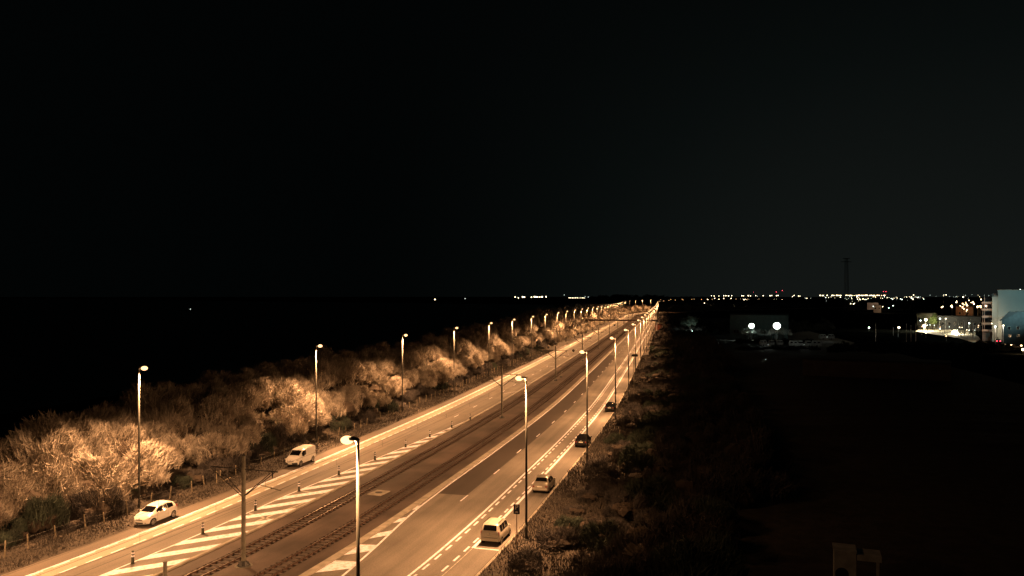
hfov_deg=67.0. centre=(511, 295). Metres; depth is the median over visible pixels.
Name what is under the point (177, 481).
scrub bush
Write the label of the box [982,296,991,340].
balcony flats
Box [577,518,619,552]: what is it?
scrub bush
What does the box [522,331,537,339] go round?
dune shrub
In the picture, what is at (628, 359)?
street lamp
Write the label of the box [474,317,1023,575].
verge
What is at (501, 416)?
tram mast
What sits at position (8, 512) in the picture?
dune shrub
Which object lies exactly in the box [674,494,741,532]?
scrub bush
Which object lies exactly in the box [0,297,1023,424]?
ground
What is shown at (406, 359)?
dune shrub
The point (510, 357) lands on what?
scrub bush
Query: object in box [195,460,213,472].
scrub bush
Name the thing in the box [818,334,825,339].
caravan
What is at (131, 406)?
dune shrub
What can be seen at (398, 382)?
dune shrub
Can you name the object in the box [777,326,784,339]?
bare tree
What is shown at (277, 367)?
dune shrub
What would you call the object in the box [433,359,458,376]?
dune shrub
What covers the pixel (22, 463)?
dune shrub
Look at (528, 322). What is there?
dune shrub
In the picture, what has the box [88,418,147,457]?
dune shrub
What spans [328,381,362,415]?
dune shrub
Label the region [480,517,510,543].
parked car
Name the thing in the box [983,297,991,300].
window
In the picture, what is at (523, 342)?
dune shrub
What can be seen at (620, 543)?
scrub bush
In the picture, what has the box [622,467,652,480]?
scrub bush
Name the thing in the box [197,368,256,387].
dune shrub
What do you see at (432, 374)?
dune shrub
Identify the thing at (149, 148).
sky
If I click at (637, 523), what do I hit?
scrub bush
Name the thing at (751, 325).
floodlight
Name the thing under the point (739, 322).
warehouse
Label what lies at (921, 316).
corner house
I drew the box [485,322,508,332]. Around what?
dune shrub
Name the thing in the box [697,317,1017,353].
field thicket
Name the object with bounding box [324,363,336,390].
dune shrub
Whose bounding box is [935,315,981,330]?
terrace house
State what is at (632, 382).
verge grass
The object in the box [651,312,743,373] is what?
scrub
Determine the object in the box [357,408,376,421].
scrub bush
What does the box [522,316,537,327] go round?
dune shrub
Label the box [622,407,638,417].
scrub bush
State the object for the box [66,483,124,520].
scrub bush
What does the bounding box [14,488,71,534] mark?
scrub bush
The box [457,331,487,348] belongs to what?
dune shrub
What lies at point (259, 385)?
dune shrub
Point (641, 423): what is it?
scrub bush
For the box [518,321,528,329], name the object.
dune shrub
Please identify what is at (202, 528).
lane bollard
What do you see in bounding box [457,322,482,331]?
dune shrub
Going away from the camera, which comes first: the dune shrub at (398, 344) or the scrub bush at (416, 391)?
the scrub bush at (416, 391)
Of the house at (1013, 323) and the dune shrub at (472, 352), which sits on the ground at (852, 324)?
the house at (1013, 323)
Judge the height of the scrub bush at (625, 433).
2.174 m
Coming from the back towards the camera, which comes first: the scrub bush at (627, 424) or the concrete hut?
the scrub bush at (627, 424)
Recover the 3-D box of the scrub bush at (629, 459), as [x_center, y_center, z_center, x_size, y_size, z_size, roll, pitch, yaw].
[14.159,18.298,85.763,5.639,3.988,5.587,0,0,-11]
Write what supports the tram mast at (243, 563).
on the ballast bed
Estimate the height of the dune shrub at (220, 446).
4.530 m
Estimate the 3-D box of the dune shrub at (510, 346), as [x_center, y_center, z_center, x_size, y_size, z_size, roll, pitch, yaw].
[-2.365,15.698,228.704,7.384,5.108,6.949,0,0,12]
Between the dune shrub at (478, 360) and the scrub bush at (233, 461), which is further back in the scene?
the dune shrub at (478, 360)
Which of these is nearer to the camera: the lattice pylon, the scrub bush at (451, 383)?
the scrub bush at (451, 383)
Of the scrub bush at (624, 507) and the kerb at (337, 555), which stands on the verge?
the scrub bush at (624, 507)
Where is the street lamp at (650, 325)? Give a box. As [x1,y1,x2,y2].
[648,311,650,341]
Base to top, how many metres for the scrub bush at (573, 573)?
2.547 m
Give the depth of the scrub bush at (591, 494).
73.62 m
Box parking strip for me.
[1,307,831,575]
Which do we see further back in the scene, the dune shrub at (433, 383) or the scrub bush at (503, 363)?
the scrub bush at (503, 363)
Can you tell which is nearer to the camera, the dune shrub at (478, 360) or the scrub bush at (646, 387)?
the scrub bush at (646, 387)
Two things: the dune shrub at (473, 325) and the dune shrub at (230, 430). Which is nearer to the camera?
the dune shrub at (230, 430)
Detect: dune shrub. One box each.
[0,435,33,471]
[0,458,25,496]
[0,469,50,520]
[0,499,21,529]
[1,424,95,492]
[3,416,80,454]
[7,456,49,484]
[14,409,112,450]
[32,474,83,507]
[60,401,145,428]
[66,448,140,506]
[80,425,114,458]
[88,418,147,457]
[97,400,146,420]
[102,438,173,487]
[116,380,181,418]
[125,420,171,445]
[127,442,183,473]
[131,395,197,440]
[154,379,209,408]
[159,431,204,462]
[177,377,225,398]
[181,394,244,435]
[185,430,250,465]
[192,382,250,418]
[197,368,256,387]
[213,421,261,446]
[221,381,269,411]
[229,368,262,378]
[233,404,264,438]
[239,360,280,382]
[244,376,273,410]
[251,376,306,410]
[255,369,314,395]
[257,361,302,376]
[258,407,298,436]
[272,398,314,435]
[276,357,313,369]
[277,358,337,393]
[295,392,331,426]
[306,353,342,362]
[309,345,352,360]
[310,358,351,386]
[311,389,337,413]
[320,391,359,418]
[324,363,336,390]
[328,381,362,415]
[330,383,376,407]
[334,349,369,361]
[336,354,367,387]
[351,346,379,357]
[354,365,377,385]
[355,341,391,355]
[360,374,399,396]
[361,360,380,377]
[362,356,393,375]
[369,354,398,375]
[370,390,392,407]
[371,350,407,372]
[384,368,419,388]
[385,376,410,388]
[387,376,405,398]
[391,350,413,371]
[392,341,412,349]
[393,348,420,368]
[398,349,426,367]
[403,340,429,346]
[403,346,426,364]
[407,367,437,388]
[408,367,430,386]
[411,342,442,361]
[418,333,450,345]
[419,335,451,353]
[419,365,440,383]
[421,357,453,374]
[423,343,449,359]
[426,362,455,384]
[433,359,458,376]
[435,341,455,356]
[436,337,459,353]
[439,327,466,337]
[442,356,467,375]
[443,331,457,337]
[446,353,471,366]
[448,336,471,352]
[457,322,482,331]
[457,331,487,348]
[459,337,475,351]
[462,349,481,357]
[465,324,493,340]
[465,336,479,348]
[466,354,483,367]
[467,357,477,367]
[475,346,488,362]
[482,347,493,362]
[483,342,507,356]
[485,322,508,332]
[486,324,510,339]
[488,350,500,362]
[492,332,502,344]
[493,340,511,354]
[497,316,520,326]
[497,322,511,336]
[499,323,516,335]
[501,320,519,332]
[503,335,521,349]
[503,341,514,353]
[516,317,537,331]
[516,336,527,345]
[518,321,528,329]
[520,334,535,347]
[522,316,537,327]
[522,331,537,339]
[534,328,547,337]
[538,314,552,325]
[542,326,556,336]
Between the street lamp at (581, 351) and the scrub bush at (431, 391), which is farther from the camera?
the scrub bush at (431, 391)
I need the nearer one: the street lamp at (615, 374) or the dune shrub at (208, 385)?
the dune shrub at (208, 385)
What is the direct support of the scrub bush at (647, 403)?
on the verge
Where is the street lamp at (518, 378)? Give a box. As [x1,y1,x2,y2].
[515,376,528,539]
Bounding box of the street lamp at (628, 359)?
[624,329,628,395]
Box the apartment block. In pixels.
[992,290,1023,341]
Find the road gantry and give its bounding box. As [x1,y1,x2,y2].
[585,318,656,329]
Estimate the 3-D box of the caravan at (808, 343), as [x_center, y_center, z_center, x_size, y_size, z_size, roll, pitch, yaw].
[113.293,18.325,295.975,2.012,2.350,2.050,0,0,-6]
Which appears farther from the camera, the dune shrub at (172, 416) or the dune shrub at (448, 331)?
the dune shrub at (448, 331)
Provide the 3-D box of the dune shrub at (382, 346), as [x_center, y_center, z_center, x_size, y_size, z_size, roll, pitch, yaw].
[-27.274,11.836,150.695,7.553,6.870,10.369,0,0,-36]
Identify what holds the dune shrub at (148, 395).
on the dune at (5, 428)
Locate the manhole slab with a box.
[367,490,389,495]
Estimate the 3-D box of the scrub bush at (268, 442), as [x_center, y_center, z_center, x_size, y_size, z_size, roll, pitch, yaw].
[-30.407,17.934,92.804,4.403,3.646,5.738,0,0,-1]
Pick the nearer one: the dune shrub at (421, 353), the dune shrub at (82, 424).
the dune shrub at (82, 424)
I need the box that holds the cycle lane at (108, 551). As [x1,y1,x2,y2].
[29,307,832,575]
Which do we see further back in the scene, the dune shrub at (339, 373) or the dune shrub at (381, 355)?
the dune shrub at (381, 355)
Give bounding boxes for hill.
[555,299,810,306]
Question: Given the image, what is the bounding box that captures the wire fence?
[1,344,551,557]
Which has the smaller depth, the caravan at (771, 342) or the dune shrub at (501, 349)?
the dune shrub at (501, 349)
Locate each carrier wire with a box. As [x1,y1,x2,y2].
[0,331,592,550]
[25,321,622,575]
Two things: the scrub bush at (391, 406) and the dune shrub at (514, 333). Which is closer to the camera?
the scrub bush at (391, 406)
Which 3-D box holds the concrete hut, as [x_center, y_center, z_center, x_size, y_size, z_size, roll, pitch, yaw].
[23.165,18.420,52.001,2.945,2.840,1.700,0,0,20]
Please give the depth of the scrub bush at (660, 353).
238.68 m
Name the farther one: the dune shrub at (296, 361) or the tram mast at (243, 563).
the dune shrub at (296, 361)
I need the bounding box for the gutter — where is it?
[475,326,654,575]
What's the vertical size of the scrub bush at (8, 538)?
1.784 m
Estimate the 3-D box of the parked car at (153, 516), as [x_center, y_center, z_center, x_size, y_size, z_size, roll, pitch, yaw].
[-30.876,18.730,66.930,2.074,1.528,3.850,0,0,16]
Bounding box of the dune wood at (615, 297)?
[570,294,812,303]
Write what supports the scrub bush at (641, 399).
on the verge
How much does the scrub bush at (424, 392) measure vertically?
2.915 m
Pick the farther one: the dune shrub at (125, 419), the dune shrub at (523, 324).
the dune shrub at (523, 324)
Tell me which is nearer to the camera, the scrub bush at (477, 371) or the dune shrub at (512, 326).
the scrub bush at (477, 371)
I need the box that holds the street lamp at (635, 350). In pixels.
[632,324,635,379]
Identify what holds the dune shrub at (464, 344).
on the dune at (5, 428)
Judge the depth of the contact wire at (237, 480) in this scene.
54.63 m
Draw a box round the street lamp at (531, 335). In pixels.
[531,316,533,356]
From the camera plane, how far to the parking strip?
74.01 m
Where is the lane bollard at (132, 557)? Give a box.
[130,550,134,563]
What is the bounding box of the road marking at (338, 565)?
[26,309,746,575]
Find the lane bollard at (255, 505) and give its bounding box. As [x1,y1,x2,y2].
[254,500,256,510]
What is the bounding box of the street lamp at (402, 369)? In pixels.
[401,334,407,411]
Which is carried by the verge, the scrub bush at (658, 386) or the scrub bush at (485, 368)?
the scrub bush at (658, 386)
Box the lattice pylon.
[843,258,849,312]
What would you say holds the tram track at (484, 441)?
on the ballast bed
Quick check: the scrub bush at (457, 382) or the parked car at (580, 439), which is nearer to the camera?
the parked car at (580, 439)
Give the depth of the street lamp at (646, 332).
267.20 m
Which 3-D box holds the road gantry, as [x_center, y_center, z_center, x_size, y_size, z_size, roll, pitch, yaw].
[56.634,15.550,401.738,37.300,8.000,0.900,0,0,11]
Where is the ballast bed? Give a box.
[159,307,844,575]
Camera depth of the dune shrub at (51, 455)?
68.90 m
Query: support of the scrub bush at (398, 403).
on the dune at (5, 428)
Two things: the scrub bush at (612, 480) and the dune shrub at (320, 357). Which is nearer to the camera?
the scrub bush at (612, 480)
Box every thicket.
[517,302,719,341]
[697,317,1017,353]
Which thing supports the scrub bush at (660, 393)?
on the verge
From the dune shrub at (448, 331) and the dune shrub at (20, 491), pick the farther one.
the dune shrub at (448, 331)
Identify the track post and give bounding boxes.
[163,561,167,575]
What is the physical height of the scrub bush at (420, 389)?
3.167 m
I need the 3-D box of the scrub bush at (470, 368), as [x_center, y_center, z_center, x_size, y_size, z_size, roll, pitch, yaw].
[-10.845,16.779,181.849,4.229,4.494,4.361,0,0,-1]
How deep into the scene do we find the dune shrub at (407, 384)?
139.14 m
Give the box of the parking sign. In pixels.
[514,504,519,544]
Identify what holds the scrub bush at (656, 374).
on the verge
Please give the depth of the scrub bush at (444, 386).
157.15 m
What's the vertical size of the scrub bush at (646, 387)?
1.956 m
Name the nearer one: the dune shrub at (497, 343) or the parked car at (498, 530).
the parked car at (498, 530)
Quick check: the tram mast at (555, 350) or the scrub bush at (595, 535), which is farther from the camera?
the tram mast at (555, 350)
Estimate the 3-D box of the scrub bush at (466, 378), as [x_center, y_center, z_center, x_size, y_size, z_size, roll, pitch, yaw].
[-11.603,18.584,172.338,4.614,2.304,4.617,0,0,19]
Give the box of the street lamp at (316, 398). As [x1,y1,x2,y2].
[315,345,321,443]
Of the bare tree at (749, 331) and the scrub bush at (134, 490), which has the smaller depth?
the scrub bush at (134, 490)
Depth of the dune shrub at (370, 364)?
135.70 m
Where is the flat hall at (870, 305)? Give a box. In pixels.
[867,302,878,309]
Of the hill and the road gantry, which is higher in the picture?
the hill
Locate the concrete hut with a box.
[832,542,881,575]
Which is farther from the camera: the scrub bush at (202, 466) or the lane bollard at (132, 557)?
the scrub bush at (202, 466)
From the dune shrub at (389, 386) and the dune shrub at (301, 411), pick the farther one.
the dune shrub at (389, 386)
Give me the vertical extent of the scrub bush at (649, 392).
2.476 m
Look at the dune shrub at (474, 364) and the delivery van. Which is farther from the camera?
the dune shrub at (474, 364)
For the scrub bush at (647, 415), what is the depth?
116.33 m
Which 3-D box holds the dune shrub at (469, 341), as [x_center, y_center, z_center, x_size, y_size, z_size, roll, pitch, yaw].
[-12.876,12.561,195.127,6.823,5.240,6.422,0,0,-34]
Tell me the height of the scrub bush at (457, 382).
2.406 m
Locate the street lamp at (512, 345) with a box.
[512,319,514,365]
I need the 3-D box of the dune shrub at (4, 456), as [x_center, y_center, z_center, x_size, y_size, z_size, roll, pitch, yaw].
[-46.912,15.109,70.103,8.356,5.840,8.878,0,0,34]
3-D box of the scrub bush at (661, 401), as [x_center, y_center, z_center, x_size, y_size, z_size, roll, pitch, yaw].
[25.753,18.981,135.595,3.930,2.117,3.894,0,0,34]
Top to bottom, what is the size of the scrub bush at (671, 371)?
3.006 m
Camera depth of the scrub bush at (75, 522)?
64.13 m
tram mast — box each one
[210,456,280,568]
[486,368,519,418]
[545,346,568,380]
[573,334,590,360]
[591,327,605,348]
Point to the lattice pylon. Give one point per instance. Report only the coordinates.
(845, 276)
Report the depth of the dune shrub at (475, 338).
200.39 m
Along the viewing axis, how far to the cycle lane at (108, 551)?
74.37 m
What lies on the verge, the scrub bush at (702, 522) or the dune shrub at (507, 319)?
the scrub bush at (702, 522)
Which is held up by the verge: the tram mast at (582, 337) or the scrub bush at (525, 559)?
the scrub bush at (525, 559)
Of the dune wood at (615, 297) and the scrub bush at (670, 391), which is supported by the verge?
the scrub bush at (670, 391)
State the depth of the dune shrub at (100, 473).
69.77 m
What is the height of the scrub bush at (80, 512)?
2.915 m
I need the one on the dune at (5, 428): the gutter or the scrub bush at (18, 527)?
the scrub bush at (18, 527)
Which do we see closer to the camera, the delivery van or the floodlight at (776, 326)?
the delivery van
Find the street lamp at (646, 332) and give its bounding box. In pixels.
[644,314,646,351]
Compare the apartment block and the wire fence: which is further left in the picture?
the wire fence
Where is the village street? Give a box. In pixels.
[916,329,979,341]
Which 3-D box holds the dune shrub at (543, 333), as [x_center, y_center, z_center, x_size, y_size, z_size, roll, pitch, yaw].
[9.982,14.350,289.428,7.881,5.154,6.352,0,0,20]
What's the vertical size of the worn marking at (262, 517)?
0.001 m
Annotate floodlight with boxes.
[748,323,753,338]
[773,323,779,339]
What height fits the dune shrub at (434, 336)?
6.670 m
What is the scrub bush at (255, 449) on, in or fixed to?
on the dune at (5, 428)
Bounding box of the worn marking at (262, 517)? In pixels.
[249,490,472,575]
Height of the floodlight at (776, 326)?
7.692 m
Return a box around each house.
[917,312,936,328]
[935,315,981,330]
[955,303,973,315]
[999,312,1023,344]
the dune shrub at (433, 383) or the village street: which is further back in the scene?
the village street
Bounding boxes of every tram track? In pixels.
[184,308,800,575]
[253,308,803,575]
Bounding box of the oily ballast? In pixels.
[190,315,642,575]
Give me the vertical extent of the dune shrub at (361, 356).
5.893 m
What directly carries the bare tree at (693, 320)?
on the verge
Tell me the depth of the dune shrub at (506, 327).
245.84 m
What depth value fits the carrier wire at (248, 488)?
50.07 m
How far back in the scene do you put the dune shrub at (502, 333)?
232.70 m
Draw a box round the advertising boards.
[655,323,662,330]
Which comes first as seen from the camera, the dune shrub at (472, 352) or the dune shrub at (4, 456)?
the dune shrub at (4, 456)
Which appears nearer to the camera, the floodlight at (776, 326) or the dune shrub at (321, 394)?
the dune shrub at (321, 394)
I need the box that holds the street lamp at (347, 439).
[341,436,359,575]
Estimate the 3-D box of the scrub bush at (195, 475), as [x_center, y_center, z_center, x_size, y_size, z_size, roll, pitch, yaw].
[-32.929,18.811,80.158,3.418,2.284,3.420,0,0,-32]
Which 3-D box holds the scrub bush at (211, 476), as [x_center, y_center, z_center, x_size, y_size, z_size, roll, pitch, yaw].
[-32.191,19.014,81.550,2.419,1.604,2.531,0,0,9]
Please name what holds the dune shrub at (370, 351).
on the dune at (5, 428)
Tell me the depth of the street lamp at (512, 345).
214.74 m
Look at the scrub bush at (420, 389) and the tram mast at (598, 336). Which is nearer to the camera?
the scrub bush at (420, 389)
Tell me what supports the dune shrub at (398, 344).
on the dune at (5, 428)
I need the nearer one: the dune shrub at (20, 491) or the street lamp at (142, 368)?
the dune shrub at (20, 491)
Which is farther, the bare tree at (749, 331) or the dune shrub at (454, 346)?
the bare tree at (749, 331)
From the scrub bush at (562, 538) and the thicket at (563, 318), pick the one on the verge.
the scrub bush at (562, 538)
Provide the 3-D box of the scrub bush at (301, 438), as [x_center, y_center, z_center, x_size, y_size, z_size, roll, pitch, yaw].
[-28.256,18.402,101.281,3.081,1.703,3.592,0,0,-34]
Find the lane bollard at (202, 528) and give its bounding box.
[201,522,204,533]
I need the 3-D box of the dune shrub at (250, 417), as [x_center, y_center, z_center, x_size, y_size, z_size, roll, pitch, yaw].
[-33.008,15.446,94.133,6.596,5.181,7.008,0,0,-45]
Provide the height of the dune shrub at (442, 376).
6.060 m
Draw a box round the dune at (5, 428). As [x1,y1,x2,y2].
[0,306,758,575]
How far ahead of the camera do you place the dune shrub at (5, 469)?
65.10 m
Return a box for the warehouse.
[729,313,788,338]
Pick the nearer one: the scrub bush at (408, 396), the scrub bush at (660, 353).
the scrub bush at (408, 396)
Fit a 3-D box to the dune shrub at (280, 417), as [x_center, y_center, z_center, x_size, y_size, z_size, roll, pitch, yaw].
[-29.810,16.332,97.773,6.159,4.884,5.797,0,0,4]
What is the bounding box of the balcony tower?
[874,305,880,312]
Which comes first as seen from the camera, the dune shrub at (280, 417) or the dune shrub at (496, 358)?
the dune shrub at (280, 417)
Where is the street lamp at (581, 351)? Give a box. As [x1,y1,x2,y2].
[580,350,587,461]
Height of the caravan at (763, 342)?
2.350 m
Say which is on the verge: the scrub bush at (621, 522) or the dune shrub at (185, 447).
the scrub bush at (621, 522)
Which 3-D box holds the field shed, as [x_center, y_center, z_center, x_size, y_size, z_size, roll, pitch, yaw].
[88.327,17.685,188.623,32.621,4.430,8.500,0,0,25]
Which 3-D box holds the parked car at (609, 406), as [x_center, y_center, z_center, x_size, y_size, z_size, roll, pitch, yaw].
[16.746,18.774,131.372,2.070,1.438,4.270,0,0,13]
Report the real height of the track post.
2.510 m
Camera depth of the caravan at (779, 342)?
299.00 m
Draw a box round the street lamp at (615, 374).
[610,337,615,419]
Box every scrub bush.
[0,515,30,543]
[0,529,16,548]
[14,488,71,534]
[56,516,86,531]
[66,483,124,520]
[67,493,101,523]
[102,499,136,518]
[116,476,140,496]
[141,488,169,500]
[155,485,175,494]
[171,474,192,488]
[179,467,209,485]
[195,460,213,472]
[196,449,250,476]
[200,471,215,481]
[239,443,265,457]
[248,431,277,456]
[250,451,270,461]
[259,420,289,447]
[261,428,295,441]
[289,433,306,442]
[306,425,324,432]
[327,411,352,431]
[353,414,374,423]
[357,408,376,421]
[364,394,379,412]
[378,391,400,412]
[393,399,407,409]
[399,390,415,402]
[405,388,418,395]
[410,383,423,393]
[419,385,427,395]
[426,388,436,394]
[438,382,450,389]
[447,381,453,387]
[449,379,461,386]
[456,374,470,380]
[459,376,468,383]
[461,369,471,377]
[467,364,473,373]
[474,369,481,374]
[480,363,491,372]
[496,362,506,367]
[501,353,514,359]
[506,545,544,573]
[513,353,519,359]
[534,526,582,551]
[548,340,556,345]
[553,514,584,531]
[554,561,596,575]
[562,504,585,515]
[569,548,608,572]
[575,486,599,503]
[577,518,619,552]
[579,515,629,529]
[582,462,621,480]
[584,454,610,468]
[584,477,615,494]
[593,476,632,486]
[600,528,666,575]
[601,490,649,520]
[603,433,625,444]
[603,482,635,503]
[605,439,631,451]
[608,447,625,462]
[613,427,633,438]
[615,443,658,473]
[616,416,636,425]
[620,514,668,540]
[621,416,638,430]
[621,472,682,512]
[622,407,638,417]
[622,440,654,452]
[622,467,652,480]
[626,424,662,446]
[627,402,641,411]
[628,392,651,404]
[632,427,656,434]
[633,507,668,524]
[634,417,664,428]
[638,375,649,379]
[638,382,652,387]
[638,404,666,419]
[640,369,650,373]
[640,385,653,389]
[641,410,669,419]
[642,496,743,550]
[643,366,658,372]
[643,400,663,408]
[644,388,653,397]
[647,377,666,382]
[651,370,666,377]
[651,377,671,386]
[652,383,669,392]
[652,399,667,407]
[654,351,668,356]
[654,390,668,397]
[655,407,681,419]
[656,357,667,363]
[656,373,667,378]
[663,360,684,368]
[663,387,681,396]
[663,395,677,407]
[667,368,677,374]
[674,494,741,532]
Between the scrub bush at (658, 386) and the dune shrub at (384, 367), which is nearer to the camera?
the dune shrub at (384, 367)
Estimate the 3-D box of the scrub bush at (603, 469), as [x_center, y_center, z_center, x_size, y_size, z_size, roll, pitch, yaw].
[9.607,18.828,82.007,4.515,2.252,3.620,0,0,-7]
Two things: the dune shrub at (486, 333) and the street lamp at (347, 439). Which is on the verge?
the street lamp at (347, 439)
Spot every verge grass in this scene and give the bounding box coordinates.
[478,355,667,575]
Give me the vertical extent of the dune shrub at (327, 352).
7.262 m
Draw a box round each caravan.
[759,340,766,345]
[768,340,774,344]
[776,340,783,345]
[788,340,798,346]
[804,340,811,346]
[811,340,821,346]
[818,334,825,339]
[827,334,834,339]
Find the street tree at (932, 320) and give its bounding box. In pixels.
[928,313,937,329]
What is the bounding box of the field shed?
[801,356,951,380]
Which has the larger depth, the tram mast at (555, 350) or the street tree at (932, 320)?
the street tree at (932, 320)
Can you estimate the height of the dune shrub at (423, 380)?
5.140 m
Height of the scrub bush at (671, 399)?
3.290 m
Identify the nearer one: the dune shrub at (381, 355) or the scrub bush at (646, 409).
the scrub bush at (646, 409)
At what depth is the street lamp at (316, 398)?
102.06 m
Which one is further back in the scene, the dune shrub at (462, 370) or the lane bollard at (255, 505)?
the dune shrub at (462, 370)
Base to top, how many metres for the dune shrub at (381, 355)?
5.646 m
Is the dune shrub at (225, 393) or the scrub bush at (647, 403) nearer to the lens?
the dune shrub at (225, 393)
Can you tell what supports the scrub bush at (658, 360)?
on the verge
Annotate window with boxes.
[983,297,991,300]
[983,304,991,307]
[983,311,991,314]
[983,318,991,321]
[983,325,991,328]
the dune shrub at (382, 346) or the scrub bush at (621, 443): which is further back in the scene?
the dune shrub at (382, 346)
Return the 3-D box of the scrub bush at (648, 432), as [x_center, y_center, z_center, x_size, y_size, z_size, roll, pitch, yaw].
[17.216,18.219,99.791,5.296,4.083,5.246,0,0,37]
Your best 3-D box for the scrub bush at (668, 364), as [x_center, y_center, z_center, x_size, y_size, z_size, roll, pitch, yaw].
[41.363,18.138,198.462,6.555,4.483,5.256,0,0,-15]
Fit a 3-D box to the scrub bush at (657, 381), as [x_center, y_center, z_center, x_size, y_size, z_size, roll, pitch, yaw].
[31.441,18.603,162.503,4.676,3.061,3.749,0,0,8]
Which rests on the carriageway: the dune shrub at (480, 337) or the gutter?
the gutter
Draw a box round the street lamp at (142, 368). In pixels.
[138,366,147,508]
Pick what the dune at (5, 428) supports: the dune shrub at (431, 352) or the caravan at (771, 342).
the dune shrub at (431, 352)
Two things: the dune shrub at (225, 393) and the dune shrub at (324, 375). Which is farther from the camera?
the dune shrub at (324, 375)
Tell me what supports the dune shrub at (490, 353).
on the dune at (5, 428)
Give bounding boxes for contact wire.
[1,336,587,560]
[54,318,630,575]
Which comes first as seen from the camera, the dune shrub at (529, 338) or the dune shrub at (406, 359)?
the dune shrub at (406, 359)
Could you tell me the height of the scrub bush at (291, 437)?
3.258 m
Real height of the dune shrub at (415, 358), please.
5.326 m
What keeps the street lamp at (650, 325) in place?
on the verge
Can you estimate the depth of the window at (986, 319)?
336.69 m
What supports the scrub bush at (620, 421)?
on the verge
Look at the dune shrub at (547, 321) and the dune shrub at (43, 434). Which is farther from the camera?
the dune shrub at (547, 321)
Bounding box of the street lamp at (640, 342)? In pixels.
[637,320,640,366]
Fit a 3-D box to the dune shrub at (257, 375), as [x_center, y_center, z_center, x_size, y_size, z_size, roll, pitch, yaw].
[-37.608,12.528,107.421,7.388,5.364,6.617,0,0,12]
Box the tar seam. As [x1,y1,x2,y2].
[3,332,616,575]
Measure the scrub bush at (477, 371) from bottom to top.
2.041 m
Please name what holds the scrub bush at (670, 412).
on the verge
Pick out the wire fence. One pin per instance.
(54, 528)
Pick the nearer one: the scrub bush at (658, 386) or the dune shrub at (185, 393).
the dune shrub at (185, 393)
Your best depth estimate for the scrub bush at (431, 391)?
148.83 m
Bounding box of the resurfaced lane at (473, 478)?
[439,355,616,494]
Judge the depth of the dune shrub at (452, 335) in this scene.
197.95 m
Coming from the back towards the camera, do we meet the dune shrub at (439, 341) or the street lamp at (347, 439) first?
the dune shrub at (439, 341)
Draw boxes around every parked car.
[134,500,176,525]
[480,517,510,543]
[532,474,555,492]
[575,434,591,446]
[605,402,616,411]
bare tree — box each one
[681,315,697,328]
[745,326,754,338]
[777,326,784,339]
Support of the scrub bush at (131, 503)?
on the dune at (5, 428)
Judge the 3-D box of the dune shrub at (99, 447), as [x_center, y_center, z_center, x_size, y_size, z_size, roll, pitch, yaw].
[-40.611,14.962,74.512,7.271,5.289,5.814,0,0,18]
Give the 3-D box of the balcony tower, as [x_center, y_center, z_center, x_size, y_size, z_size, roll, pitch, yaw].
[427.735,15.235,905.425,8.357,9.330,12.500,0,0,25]
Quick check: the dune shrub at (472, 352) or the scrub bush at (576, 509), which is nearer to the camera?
the scrub bush at (576, 509)
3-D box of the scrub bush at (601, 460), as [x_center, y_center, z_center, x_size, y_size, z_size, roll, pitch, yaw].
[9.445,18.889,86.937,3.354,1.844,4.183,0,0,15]
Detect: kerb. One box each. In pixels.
[151,307,839,575]
[299,308,806,575]
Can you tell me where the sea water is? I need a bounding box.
[0,298,779,414]
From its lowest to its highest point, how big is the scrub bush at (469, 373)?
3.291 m
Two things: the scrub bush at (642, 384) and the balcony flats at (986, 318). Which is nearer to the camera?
the scrub bush at (642, 384)
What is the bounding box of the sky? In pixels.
[0,0,1023,296]
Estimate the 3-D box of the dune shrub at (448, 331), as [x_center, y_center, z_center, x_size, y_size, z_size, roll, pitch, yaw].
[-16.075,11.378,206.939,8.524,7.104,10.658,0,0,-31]
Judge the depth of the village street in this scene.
393.75 m
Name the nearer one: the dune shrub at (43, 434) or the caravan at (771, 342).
the dune shrub at (43, 434)
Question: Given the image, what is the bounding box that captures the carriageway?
[311,307,857,575]
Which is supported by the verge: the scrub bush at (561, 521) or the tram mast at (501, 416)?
the scrub bush at (561, 521)
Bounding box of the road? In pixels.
[56,307,836,575]
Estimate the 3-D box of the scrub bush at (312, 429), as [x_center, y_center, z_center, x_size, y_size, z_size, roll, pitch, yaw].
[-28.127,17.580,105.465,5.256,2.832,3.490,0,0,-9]
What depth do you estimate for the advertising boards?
415.52 m
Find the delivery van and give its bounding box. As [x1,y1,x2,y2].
[284,444,315,466]

